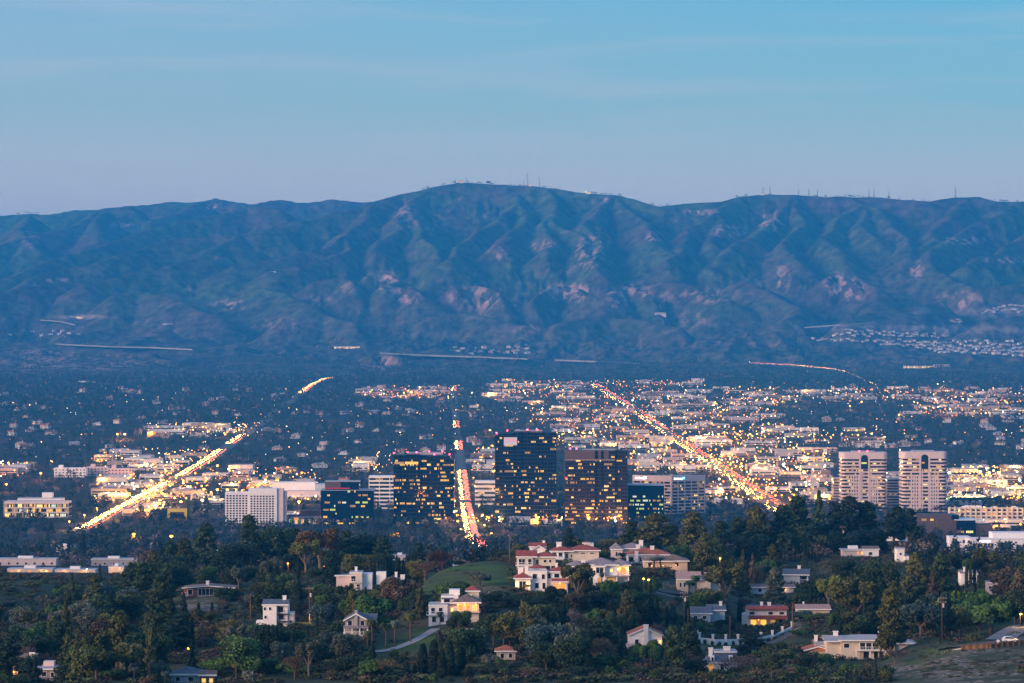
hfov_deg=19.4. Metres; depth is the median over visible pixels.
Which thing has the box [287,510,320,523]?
theatre
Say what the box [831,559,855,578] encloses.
broadleaf tree
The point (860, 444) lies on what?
house
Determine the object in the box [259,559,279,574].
eucalyptus
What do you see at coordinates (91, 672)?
broadleaf tree
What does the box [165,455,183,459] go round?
commercial building
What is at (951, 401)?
commercial building
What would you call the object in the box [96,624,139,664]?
broadleaf tree
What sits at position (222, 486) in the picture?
ribbon window
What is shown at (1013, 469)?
commercial building
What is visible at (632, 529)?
pine tree
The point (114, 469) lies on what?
hospital block
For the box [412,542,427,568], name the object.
pine tree
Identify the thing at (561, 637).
eucalyptus
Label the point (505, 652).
house
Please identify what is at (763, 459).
commercial building
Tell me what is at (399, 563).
cypress
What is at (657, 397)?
commercial building
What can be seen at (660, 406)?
commercial building
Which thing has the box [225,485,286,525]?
hotel
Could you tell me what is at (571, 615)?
bare tree
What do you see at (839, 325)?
hill road
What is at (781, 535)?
broadleaf tree
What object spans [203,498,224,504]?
commercial building
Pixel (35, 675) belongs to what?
conifer
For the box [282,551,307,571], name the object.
pine tree
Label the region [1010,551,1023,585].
pine tree
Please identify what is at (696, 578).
palm tree
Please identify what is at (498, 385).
commercial building
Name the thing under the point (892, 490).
banded office
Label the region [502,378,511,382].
commercial building
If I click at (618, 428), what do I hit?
commercial building
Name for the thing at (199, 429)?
commercial building
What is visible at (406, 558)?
cypress
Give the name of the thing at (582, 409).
commercial building
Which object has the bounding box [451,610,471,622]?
broadleaf tree
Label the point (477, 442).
house
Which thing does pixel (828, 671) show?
shrub
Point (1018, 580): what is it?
pine tree
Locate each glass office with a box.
[321,480,375,524]
[628,483,663,522]
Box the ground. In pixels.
[0,377,1023,682]
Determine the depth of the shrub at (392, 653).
808.61 m
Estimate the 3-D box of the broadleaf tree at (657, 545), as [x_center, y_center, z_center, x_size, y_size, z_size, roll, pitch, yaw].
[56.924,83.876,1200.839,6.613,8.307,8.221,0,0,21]
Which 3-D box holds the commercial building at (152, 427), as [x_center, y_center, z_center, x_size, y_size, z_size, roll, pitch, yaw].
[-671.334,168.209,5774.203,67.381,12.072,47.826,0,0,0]
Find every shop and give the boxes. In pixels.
[0,556,58,565]
[7,565,55,571]
[55,566,97,572]
[91,556,139,565]
[108,563,125,572]
[393,553,405,560]
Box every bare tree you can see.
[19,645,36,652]
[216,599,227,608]
[283,655,306,680]
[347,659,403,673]
[409,559,442,581]
[426,550,457,570]
[493,559,515,563]
[559,609,588,624]
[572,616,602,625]
[587,637,610,655]
[594,637,617,656]
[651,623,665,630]
[662,650,702,663]
[689,542,698,551]
[708,654,759,672]
[729,658,760,667]
[883,648,907,663]
[976,622,988,632]
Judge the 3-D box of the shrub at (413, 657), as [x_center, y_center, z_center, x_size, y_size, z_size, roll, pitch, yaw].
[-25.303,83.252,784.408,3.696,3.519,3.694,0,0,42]
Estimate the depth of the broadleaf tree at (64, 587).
1149.02 m
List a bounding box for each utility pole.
[309,586,311,622]
[680,592,687,631]
[937,598,946,640]
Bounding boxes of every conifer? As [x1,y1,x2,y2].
[30,658,40,682]
[56,628,72,664]
[61,599,74,638]
[65,628,89,682]
[67,572,75,601]
[79,530,86,545]
[138,624,159,676]
[142,611,148,633]
[160,598,187,648]
[178,592,196,642]
[185,639,199,667]
[269,569,276,585]
[285,629,295,659]
[295,591,302,615]
[368,641,377,660]
[405,587,418,619]
[412,579,427,618]
[448,536,454,551]
[472,533,478,550]
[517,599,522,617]
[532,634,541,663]
[554,592,571,624]
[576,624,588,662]
[626,608,636,636]
[653,597,660,624]
[692,618,701,651]
[726,555,734,584]
[733,549,751,592]
[748,553,758,591]
[809,489,831,555]
[832,611,843,634]
[925,570,940,605]
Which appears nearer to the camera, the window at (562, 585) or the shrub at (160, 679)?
the shrub at (160, 679)
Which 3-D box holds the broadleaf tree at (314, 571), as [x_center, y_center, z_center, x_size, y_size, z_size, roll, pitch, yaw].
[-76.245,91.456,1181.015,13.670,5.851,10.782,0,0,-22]
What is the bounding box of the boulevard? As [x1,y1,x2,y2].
[71,377,333,530]
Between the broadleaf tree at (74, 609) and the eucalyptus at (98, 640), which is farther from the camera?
the broadleaf tree at (74, 609)
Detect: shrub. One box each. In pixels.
[0,673,8,681]
[11,675,27,682]
[35,596,45,602]
[52,588,62,595]
[139,675,155,682]
[145,673,156,682]
[154,675,167,682]
[198,636,211,645]
[236,604,244,610]
[241,670,257,681]
[249,605,257,612]
[255,614,262,619]
[291,622,299,628]
[325,669,337,679]
[327,621,342,630]
[332,663,344,672]
[353,666,360,675]
[360,635,369,643]
[383,667,394,677]
[388,648,398,657]
[392,610,399,615]
[392,654,405,662]
[399,651,411,659]
[407,653,418,660]
[427,672,438,681]
[461,665,474,676]
[484,604,492,612]
[493,657,506,665]
[506,660,521,669]
[534,589,543,597]
[603,665,619,674]
[617,659,628,667]
[635,662,650,668]
[641,657,649,662]
[646,570,652,575]
[648,669,662,680]
[673,596,681,604]
[676,614,682,622]
[695,623,704,629]
[697,671,710,682]
[701,672,715,682]
[709,671,720,679]
[712,667,725,673]
[721,624,729,632]
[726,668,737,672]
[750,649,762,655]
[750,667,766,674]
[763,649,776,654]
[775,668,792,676]
[778,641,788,650]
[778,651,791,657]
[783,649,796,655]
[789,642,800,649]
[791,665,805,673]
[807,669,819,675]
[810,651,818,656]
[812,662,820,669]
[819,662,831,670]
[822,627,832,633]
[823,667,837,675]
[830,670,845,679]
[837,664,849,671]
[863,662,877,667]
[879,664,894,672]
[879,670,893,680]
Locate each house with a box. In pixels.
[7,430,16,435]
[13,652,40,674]
[15,441,25,447]
[18,443,28,448]
[37,660,62,681]
[40,424,50,428]
[45,430,57,434]
[69,441,79,444]
[105,444,115,447]
[113,418,121,423]
[169,666,204,682]
[182,581,237,597]
[198,670,218,682]
[256,595,294,625]
[272,445,282,449]
[273,456,285,461]
[291,432,300,438]
[313,462,327,467]
[319,441,328,444]
[334,567,386,590]
[338,450,349,454]
[338,477,350,479]
[343,610,377,636]
[383,572,404,580]
[419,434,432,438]
[420,447,430,451]
[426,585,481,625]
[437,444,445,449]
[466,436,476,441]
[472,439,481,444]
[494,645,516,659]
[513,563,567,593]
[516,550,556,569]
[529,540,546,552]
[549,541,600,561]
[566,558,630,585]
[609,540,645,559]
[624,544,670,563]
[626,624,663,648]
[641,554,689,570]
[675,571,719,592]
[689,601,726,621]
[702,646,736,671]
[741,602,788,625]
[749,584,795,593]
[782,565,810,583]
[794,602,830,613]
[801,635,825,654]
[821,631,915,658]
[822,416,830,421]
[839,545,879,556]
[854,441,864,447]
[870,441,878,447]
[884,442,897,447]
[886,537,906,541]
[894,547,908,561]
[898,439,909,446]
[910,442,919,445]
[942,417,950,422]
[957,567,977,585]
[980,418,988,422]
[985,580,997,593]
[986,426,996,429]
[994,441,1006,444]
[996,435,1004,439]
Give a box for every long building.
[70,316,85,318]
[334,346,359,348]
[655,312,665,316]
[903,366,932,368]
[933,364,949,367]
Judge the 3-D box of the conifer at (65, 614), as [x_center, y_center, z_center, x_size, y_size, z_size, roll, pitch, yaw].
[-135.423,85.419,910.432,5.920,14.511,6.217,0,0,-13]
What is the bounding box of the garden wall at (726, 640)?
[697,622,791,644]
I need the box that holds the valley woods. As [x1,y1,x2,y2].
[0,350,1023,555]
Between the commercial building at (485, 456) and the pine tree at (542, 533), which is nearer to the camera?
the pine tree at (542, 533)
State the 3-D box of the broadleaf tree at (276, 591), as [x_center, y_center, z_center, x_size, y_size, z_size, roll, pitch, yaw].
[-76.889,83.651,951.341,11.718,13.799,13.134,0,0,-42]
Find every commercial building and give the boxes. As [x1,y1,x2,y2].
[0,464,10,467]
[0,467,21,474]
[10,463,30,471]
[82,498,115,502]
[89,482,123,486]
[91,486,126,495]
[94,454,115,460]
[97,476,128,483]
[98,492,128,497]
[103,474,132,478]
[103,484,136,490]
[107,460,125,465]
[109,448,129,453]
[120,449,141,456]
[122,507,152,514]
[124,457,144,463]
[127,463,153,467]
[130,480,154,487]
[134,454,153,457]
[134,467,154,471]
[134,478,157,483]
[135,503,157,506]
[139,474,146,478]
[143,458,162,466]
[144,425,181,429]
[145,474,163,481]
[146,501,167,505]
[147,430,187,434]
[147,431,170,436]
[151,494,184,498]
[153,506,179,511]
[154,429,190,432]
[155,466,173,472]
[156,463,179,469]
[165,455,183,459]
[171,460,189,464]
[172,487,193,492]
[174,489,206,496]
[181,452,206,456]
[182,422,213,426]
[185,476,211,482]
[186,427,205,431]
[190,432,209,436]
[190,495,219,500]
[191,422,230,426]
[191,492,212,495]
[202,472,229,476]
[203,424,230,428]
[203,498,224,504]
[206,428,236,432]
[221,482,240,488]
[228,464,254,472]
[228,476,258,482]
[233,470,250,476]
[248,482,271,488]
[251,479,275,482]
[262,474,281,478]
[276,466,297,473]
[297,478,315,480]
[348,459,368,463]
[352,463,369,471]
[355,388,370,392]
[355,459,375,465]
[358,456,377,460]
[360,392,382,394]
[362,387,383,389]
[380,396,409,398]
[384,388,405,391]
[407,391,431,395]
[436,390,449,393]
[437,386,446,389]
[466,459,484,462]
[470,453,494,459]
[472,464,491,472]
[480,448,494,452]
[483,392,509,396]
[486,459,494,465]
[490,383,507,387]
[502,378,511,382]
[502,389,514,392]
[509,383,530,385]
[509,516,530,525]
[517,380,538,381]
[522,386,545,389]
[522,400,543,403]
[535,412,565,414]
[541,519,561,525]
[549,381,571,383]
[550,390,572,392]
[550,423,563,428]
[552,428,574,433]
[556,395,577,398]
[559,420,576,423]
[560,419,578,422]
[562,402,581,404]
[562,406,578,409]
[564,385,581,387]
[565,437,580,442]
[567,441,591,444]
[568,392,585,395]
[568,424,602,428]
[568,444,585,448]
[570,382,588,384]
[573,398,600,401]
[577,388,591,390]
[579,408,589,413]
[581,438,606,441]
[582,402,595,406]
[585,424,599,429]
[592,408,612,412]
[594,419,608,422]
[596,415,614,418]
[600,440,639,444]
[600,442,616,446]
[604,406,624,408]
[611,426,627,431]
[613,408,633,413]
[616,435,644,440]
[618,444,648,449]
[624,429,648,434]
[628,459,638,464]
[631,430,648,434]
[636,393,658,397]
[636,425,653,429]
[637,465,655,471]
[638,461,659,469]
[639,458,653,461]
[640,396,661,398]
[643,454,660,460]
[644,435,657,439]
[645,447,670,451]
[646,391,670,394]
[649,411,668,415]
[649,435,672,442]
[651,440,669,445]
[652,404,675,408]
[653,449,676,453]
[655,410,685,413]
[661,462,686,467]
[664,457,682,462]
[671,416,689,419]
[671,453,696,458]
[672,399,687,402]
[672,425,707,429]
[674,395,694,398]
[676,464,695,472]
[677,403,709,407]
[681,424,698,430]
[682,382,701,384]
[687,389,712,392]
[687,411,701,416]
[689,436,726,440]
[691,378,704,381]
[692,395,705,399]
[694,439,731,444]
[694,464,710,471]
[696,443,711,447]
[700,427,719,432]
[702,412,719,414]
[704,401,715,405]
[704,424,724,427]
[705,483,722,487]
[705,488,719,495]
[713,486,739,490]
[714,416,739,418]
[714,497,742,503]
[721,451,745,456]
[723,390,746,391]
[723,416,758,420]
[729,405,756,410]
[729,411,741,415]
[731,417,754,422]
[731,447,754,452]
[732,401,745,404]
[735,453,758,458]
[743,440,776,445]
[745,391,773,394]
[745,464,770,469]
[749,394,775,396]
[749,468,774,475]
[750,413,784,415]
[750,466,779,472]
[752,402,773,405]
[752,425,773,429]
[755,438,778,442]
[755,457,780,462]
[756,475,778,479]
[757,432,777,434]
[761,414,779,417]
[761,427,783,431]
[762,395,781,399]
[765,487,789,491]
[775,425,794,427]
[775,448,801,455]
[775,450,792,458]
[776,461,796,466]
[778,471,801,475]
[781,427,799,430]
[784,433,808,436]
[786,390,800,392]
[788,482,818,488]
[789,498,822,503]
[797,447,810,450]
[797,456,823,461]
[799,491,831,496]
[800,427,818,433]
[800,465,822,470]
[801,389,825,393]
[801,474,831,479]
[802,392,814,395]
[805,439,828,442]
[806,477,831,482]
[807,487,827,490]
[808,461,833,468]
[810,493,831,499]
[811,447,836,452]
[811,469,830,474]
[825,397,851,401]
[831,388,857,390]
[838,394,859,396]
[841,436,884,441]
[842,393,871,394]
[843,427,864,430]
[852,441,884,444]
[854,396,876,400]
[886,474,899,477]
[887,386,908,388]
[891,394,920,397]
[900,410,922,415]
[914,405,935,408]
[924,396,939,400]
[935,400,957,402]
[935,414,956,416]
[940,404,951,407]
[946,474,972,478]
[946,478,962,483]
[946,486,975,493]
[947,411,978,415]
[947,468,977,474]
[949,406,960,410]
[952,404,974,405]
[953,394,983,397]
[953,480,977,485]
[953,494,983,496]
[961,406,991,411]
[961,463,988,469]
[966,386,979,389]
[967,397,997,402]
[968,477,992,482]
[970,517,983,522]
[971,483,991,488]
[980,402,1006,405]
[980,478,1006,485]
[983,488,1001,495]
[984,486,1005,489]
[984,518,1022,527]
[985,394,999,396]
[987,409,1019,413]
[988,390,1005,392]
[989,412,1005,416]
[990,489,1021,497]
[991,524,1010,528]
[996,471,1023,477]
[999,464,1023,470]
[999,473,1021,481]
[1000,394,1023,398]
[1002,467,1023,470]
[1002,485,1023,489]
[1010,407,1022,410]
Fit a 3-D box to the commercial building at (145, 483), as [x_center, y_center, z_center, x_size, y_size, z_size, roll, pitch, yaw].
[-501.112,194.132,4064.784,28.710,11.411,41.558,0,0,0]
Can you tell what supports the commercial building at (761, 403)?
on the ground
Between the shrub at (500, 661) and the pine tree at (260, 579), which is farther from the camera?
the pine tree at (260, 579)
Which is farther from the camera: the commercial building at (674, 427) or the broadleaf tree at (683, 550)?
the commercial building at (674, 427)
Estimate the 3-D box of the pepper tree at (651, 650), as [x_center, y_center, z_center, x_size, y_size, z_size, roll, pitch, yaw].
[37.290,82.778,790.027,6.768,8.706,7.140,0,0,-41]
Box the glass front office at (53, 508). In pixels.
[4,500,71,517]
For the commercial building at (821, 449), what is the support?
on the ground
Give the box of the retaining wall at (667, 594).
[656,591,683,598]
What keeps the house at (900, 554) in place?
on the ground
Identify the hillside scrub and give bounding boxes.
[0,278,1014,375]
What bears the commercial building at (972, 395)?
on the ground
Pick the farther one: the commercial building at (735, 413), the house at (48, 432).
the commercial building at (735, 413)
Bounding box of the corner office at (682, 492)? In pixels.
[633,474,704,513]
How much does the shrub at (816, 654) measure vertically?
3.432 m
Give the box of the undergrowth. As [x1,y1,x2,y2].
[0,541,1023,682]
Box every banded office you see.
[369,475,393,508]
[475,480,494,504]
[831,477,839,502]
[886,478,899,506]
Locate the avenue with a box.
[451,387,487,546]
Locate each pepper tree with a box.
[45,603,63,613]
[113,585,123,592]
[118,658,143,670]
[148,660,170,678]
[243,591,255,606]
[270,556,284,567]
[318,630,336,644]
[337,599,346,613]
[358,659,377,675]
[397,599,408,614]
[469,571,491,586]
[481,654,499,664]
[585,608,603,619]
[600,580,621,591]
[628,643,641,654]
[639,639,662,662]
[644,578,661,594]
[657,600,675,618]
[755,564,765,578]
[827,612,844,625]
[919,593,937,606]
[950,597,980,636]
[969,596,1013,634]
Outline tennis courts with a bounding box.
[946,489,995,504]
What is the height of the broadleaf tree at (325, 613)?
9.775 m
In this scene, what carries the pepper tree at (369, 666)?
on the ground
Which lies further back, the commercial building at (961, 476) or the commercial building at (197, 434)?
the commercial building at (197, 434)
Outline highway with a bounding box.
[590,384,802,518]
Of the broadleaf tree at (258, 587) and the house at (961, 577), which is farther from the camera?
the house at (961, 577)
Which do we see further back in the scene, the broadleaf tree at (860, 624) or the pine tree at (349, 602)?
the pine tree at (349, 602)
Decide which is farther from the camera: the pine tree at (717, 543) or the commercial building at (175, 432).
the commercial building at (175, 432)
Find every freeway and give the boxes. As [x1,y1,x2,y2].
[55,343,191,349]
[380,352,526,359]
[555,359,639,363]
[751,363,844,372]
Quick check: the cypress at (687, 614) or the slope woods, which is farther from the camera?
the slope woods
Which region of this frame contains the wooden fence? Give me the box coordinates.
[961,639,1023,649]
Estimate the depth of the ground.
4993.57 m
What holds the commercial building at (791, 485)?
on the ground
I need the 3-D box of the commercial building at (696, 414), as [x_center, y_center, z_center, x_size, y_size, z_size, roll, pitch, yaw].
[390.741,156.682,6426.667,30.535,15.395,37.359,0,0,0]
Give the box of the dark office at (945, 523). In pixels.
[913,513,992,537]
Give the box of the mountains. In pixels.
[0,183,1023,376]
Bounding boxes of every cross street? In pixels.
[0,439,1019,439]
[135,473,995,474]
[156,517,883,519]
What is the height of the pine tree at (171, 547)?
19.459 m
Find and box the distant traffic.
[106,362,878,535]
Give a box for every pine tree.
[0,632,24,674]
[45,614,65,661]
[64,537,74,552]
[81,575,104,601]
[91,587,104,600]
[104,610,132,666]
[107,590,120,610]
[130,566,154,610]
[142,572,178,615]
[144,550,160,569]
[144,605,171,655]
[152,540,157,551]
[161,564,177,595]
[164,540,178,559]
[167,614,195,650]
[174,537,197,568]
[191,523,218,569]
[207,550,237,577]
[237,514,263,565]
[252,563,280,582]
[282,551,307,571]
[286,528,303,556]
[289,580,305,601]
[318,550,339,585]
[336,530,360,562]
[344,588,357,615]
[372,535,394,561]
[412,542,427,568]
[513,608,542,655]
[538,529,545,541]
[562,528,576,547]
[582,619,623,648]
[615,589,640,630]
[619,521,638,545]
[633,513,679,547]
[637,599,662,629]
[661,625,691,667]
[663,524,680,547]
[675,511,711,562]
[678,623,704,660]
[688,532,716,574]
[711,520,739,556]
[711,537,727,566]
[726,517,750,557]
[734,632,767,651]
[742,505,777,557]
[762,567,787,604]
[764,543,782,570]
[769,504,796,560]
[788,495,814,557]
[800,521,829,554]
[825,501,842,551]
[832,495,871,547]
[856,501,885,545]
[864,605,880,634]
[874,589,907,656]
[875,588,903,637]
[880,506,909,545]
[883,580,904,604]
[899,552,929,598]
[902,508,922,542]
[904,575,929,627]
[924,555,935,588]
[925,551,954,597]
[933,593,958,636]
[1009,568,1023,622]
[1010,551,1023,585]
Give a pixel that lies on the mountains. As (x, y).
(596, 269)
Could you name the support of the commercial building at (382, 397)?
on the ground
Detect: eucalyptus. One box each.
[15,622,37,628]
[34,635,58,659]
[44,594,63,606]
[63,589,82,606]
[81,630,112,650]
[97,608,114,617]
[189,608,215,627]
[223,623,247,638]
[230,566,247,588]
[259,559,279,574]
[288,539,320,570]
[293,527,342,568]
[294,638,322,678]
[321,550,345,562]
[334,583,353,595]
[434,628,449,647]
[446,615,468,631]
[511,534,518,543]
[519,601,547,617]
[546,534,554,542]
[553,632,575,646]
[560,562,595,592]
[605,611,627,646]
[703,562,744,602]
[810,614,828,618]
[816,575,840,603]
[941,564,957,581]
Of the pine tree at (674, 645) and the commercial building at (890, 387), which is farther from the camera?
the commercial building at (890, 387)
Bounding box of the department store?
[272,481,324,499]
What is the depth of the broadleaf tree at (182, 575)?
1135.90 m
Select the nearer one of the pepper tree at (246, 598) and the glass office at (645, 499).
the pepper tree at (246, 598)
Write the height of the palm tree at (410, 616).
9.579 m
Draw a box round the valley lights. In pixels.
[0,335,1023,526]
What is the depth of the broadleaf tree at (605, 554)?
1189.38 m
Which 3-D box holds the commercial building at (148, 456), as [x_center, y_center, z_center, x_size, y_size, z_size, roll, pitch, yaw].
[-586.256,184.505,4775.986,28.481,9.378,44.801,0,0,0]
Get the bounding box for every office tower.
[393,451,454,523]
[495,429,556,523]
[564,448,627,523]
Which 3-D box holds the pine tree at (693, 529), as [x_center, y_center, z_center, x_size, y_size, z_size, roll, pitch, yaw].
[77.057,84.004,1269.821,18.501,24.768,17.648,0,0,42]
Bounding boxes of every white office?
[946,535,969,550]
[965,531,1023,551]
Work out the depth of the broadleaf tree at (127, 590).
992.65 m
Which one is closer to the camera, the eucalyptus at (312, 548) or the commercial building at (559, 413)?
the eucalyptus at (312, 548)
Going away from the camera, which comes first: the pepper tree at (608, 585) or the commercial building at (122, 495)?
the pepper tree at (608, 585)
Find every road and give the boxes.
[40,320,75,325]
[166,356,190,368]
[657,589,687,594]
[804,322,874,327]
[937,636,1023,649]
[986,624,1023,639]
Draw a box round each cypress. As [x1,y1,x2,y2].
[85,623,88,635]
[98,564,101,582]
[190,617,194,644]
[296,557,299,579]
[314,616,318,637]
[369,557,372,571]
[372,563,375,585]
[376,556,379,571]
[389,560,391,575]
[392,560,394,575]
[395,555,398,576]
[398,557,400,576]
[401,559,405,579]
[404,661,409,674]
[405,553,407,579]
[407,554,410,579]
[411,663,416,674]
[417,643,428,673]
[427,639,438,673]
[436,650,447,678]
[444,640,456,676]
[455,645,465,674]
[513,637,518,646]
[566,596,568,613]
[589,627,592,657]
[618,626,623,657]
[665,606,667,625]
[685,600,690,622]
[737,600,742,622]
[808,582,812,603]
[862,600,865,615]
[874,657,876,680]
[964,559,968,588]
[968,561,972,588]
[972,560,976,590]
[977,575,979,592]
[981,578,984,590]
[1015,549,1018,567]
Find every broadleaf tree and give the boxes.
[0,599,17,608]
[0,625,24,650]
[9,606,33,621]
[14,626,45,642]
[17,654,43,679]
[36,620,51,633]
[44,610,62,621]
[53,663,72,682]
[60,584,83,591]
[68,600,100,633]
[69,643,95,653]
[72,644,117,677]
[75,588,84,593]
[75,607,106,630]
[82,651,117,676]
[84,583,114,595]
[89,593,125,611]
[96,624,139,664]
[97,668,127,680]
[113,560,163,591]
[115,586,148,612]
[115,594,144,620]
[123,631,174,663]
[158,553,189,567]
[165,561,195,586]
[194,627,211,637]
[196,566,218,580]
[199,658,224,673]
[205,623,223,640]
[211,586,243,600]
[215,541,258,567]
[219,634,261,672]
[220,566,258,586]
[238,658,280,673]
[239,623,260,637]
[248,624,273,639]
[250,582,267,592]
[252,583,289,614]
[252,624,295,658]
[259,526,297,560]
[265,572,291,589]
[270,641,292,662]
[276,661,312,676]
[284,629,306,641]
[288,636,329,662]
[290,599,308,615]
[302,587,317,603]
[303,567,323,578]
[307,603,336,628]
[312,583,329,590]
[313,594,341,606]
[315,586,334,596]
[324,594,348,617]
[324,645,343,658]
[331,634,362,655]
[334,655,364,670]
[342,554,366,572]
[349,533,391,554]
[352,594,392,634]
[361,554,376,571]
[363,664,387,676]
[370,589,397,608]
[374,553,392,568]
[380,576,418,600]
[401,591,426,605]
[406,559,424,579]
[435,582,465,601]
[444,626,491,662]
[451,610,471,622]
[453,561,465,564]
[453,581,470,593]
[479,591,510,600]
[479,665,508,673]
[489,548,505,555]
[494,551,513,557]
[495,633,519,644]
[500,596,523,603]
[510,543,529,555]
[512,598,549,605]
[512,614,550,633]
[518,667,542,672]
[523,622,568,655]
[533,658,563,670]
[537,603,557,622]
[541,585,567,605]
[546,542,575,547]
[553,634,591,667]
[558,622,588,637]
[560,592,590,609]
[562,666,589,675]
[580,542,605,551]
[586,590,618,610]
[588,655,621,670]
[599,538,623,554]
[599,551,609,557]
[602,598,625,619]
[615,589,640,605]
[621,579,646,591]
[627,666,650,673]
[633,593,662,613]
[645,540,662,549]
[656,667,684,672]
[662,545,678,553]
[668,544,690,558]
[674,659,708,673]
[683,593,707,607]
[694,587,729,605]
[704,602,729,613]
[713,619,735,628]
[714,555,749,569]
[730,533,768,561]
[755,559,776,574]
[768,529,809,558]
[773,622,786,629]
[787,611,812,621]
[788,630,811,634]
[790,593,808,606]
[797,654,820,669]
[801,578,828,602]
[803,614,823,618]
[817,653,834,665]
[825,530,864,550]
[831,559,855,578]
[832,611,857,622]
[837,603,859,621]
[842,615,873,634]
[856,559,899,593]
[859,528,888,549]
[866,597,881,617]
[899,600,943,638]
[905,622,938,632]
[935,591,980,605]
[944,551,961,570]
[944,606,972,636]
[960,559,969,569]
[962,588,992,626]
[968,547,999,579]
[986,567,1014,596]
[1005,589,1023,618]
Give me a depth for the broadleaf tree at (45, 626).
887.65 m
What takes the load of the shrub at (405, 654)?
on the ground
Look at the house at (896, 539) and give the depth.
1500.00 m
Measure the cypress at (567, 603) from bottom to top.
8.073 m
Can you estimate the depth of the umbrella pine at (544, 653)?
744.06 m
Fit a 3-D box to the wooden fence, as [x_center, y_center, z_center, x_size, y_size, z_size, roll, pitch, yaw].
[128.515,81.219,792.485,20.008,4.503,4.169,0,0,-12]
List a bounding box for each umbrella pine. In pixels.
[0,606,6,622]
[13,610,47,626]
[15,636,49,652]
[87,617,114,635]
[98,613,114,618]
[114,642,143,677]
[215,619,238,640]
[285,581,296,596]
[476,613,504,646]
[487,611,522,645]
[532,643,560,667]
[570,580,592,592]
[583,628,614,642]
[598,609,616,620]
[755,653,786,680]
[826,576,882,614]
[849,567,891,597]
[851,599,869,614]
[1004,541,1011,550]
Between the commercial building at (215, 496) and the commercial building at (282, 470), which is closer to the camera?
the commercial building at (215, 496)
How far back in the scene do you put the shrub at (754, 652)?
865.74 m
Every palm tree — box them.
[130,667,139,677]
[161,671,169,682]
[231,663,239,677]
[363,630,372,646]
[365,618,378,641]
[381,623,391,648]
[391,620,399,646]
[404,613,416,641]
[436,612,443,630]
[616,553,626,559]
[647,557,660,568]
[653,557,666,569]
[685,580,692,594]
[690,575,702,591]
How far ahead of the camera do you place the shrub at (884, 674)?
716.58 m
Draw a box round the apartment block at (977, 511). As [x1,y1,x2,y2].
[948,505,1022,518]
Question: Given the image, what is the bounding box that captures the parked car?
[1002,636,1017,641]
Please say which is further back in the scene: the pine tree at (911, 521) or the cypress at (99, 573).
the pine tree at (911, 521)
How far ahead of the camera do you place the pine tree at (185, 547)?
1307.54 m
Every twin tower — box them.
[839,450,886,510]
[899,450,946,511]
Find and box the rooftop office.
[18,492,64,499]
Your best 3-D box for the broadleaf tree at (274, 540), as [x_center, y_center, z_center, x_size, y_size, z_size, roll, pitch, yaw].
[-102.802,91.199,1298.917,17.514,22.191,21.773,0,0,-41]
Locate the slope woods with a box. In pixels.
[0,524,1023,571]
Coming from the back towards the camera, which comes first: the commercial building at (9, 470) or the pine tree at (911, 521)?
the commercial building at (9, 470)
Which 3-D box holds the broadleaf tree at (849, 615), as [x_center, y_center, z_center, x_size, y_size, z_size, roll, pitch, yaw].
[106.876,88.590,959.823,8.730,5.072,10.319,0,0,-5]
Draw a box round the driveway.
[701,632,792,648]
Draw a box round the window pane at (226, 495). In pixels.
[226,495,273,521]
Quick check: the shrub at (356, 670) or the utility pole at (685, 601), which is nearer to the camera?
the shrub at (356, 670)
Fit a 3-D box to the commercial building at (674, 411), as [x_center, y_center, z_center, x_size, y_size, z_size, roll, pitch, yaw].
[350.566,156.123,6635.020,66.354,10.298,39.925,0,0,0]
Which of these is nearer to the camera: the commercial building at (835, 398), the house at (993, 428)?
the house at (993, 428)
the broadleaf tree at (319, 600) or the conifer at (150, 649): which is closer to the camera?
the conifer at (150, 649)
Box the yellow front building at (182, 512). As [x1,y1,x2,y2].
[167,508,188,520]
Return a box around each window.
[41,671,46,676]
[175,676,180,681]
[187,589,192,594]
[188,676,193,681]
[198,588,213,594]
[222,486,237,487]
[278,606,283,612]
[458,604,463,610]
[465,604,470,610]
[471,457,492,458]
[472,604,476,610]
[518,559,524,564]
[519,581,525,588]
[554,573,559,577]
[555,583,565,588]
[596,567,603,573]
[620,567,625,574]
[707,664,714,670]
[722,488,738,490]
[750,619,756,624]
[760,619,766,625]
[802,468,821,470]
[843,643,849,647]
[860,642,865,649]
[861,455,867,468]
[863,651,868,657]
[866,642,871,649]
[873,651,877,658]
[921,454,927,468]
[952,472,977,473]
[953,491,975,493]
[988,482,1006,483]
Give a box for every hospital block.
[54,465,87,476]
[88,464,109,476]
[107,465,133,475]
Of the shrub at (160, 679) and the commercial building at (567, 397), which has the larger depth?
the commercial building at (567, 397)
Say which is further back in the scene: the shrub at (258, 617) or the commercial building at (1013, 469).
the commercial building at (1013, 469)
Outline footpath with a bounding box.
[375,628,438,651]
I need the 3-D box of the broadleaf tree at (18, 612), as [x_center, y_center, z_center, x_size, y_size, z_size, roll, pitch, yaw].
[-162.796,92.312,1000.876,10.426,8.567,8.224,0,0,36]
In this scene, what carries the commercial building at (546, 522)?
on the ground
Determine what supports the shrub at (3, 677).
on the ground
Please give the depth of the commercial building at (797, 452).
4838.18 m
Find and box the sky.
[0,0,1023,215]

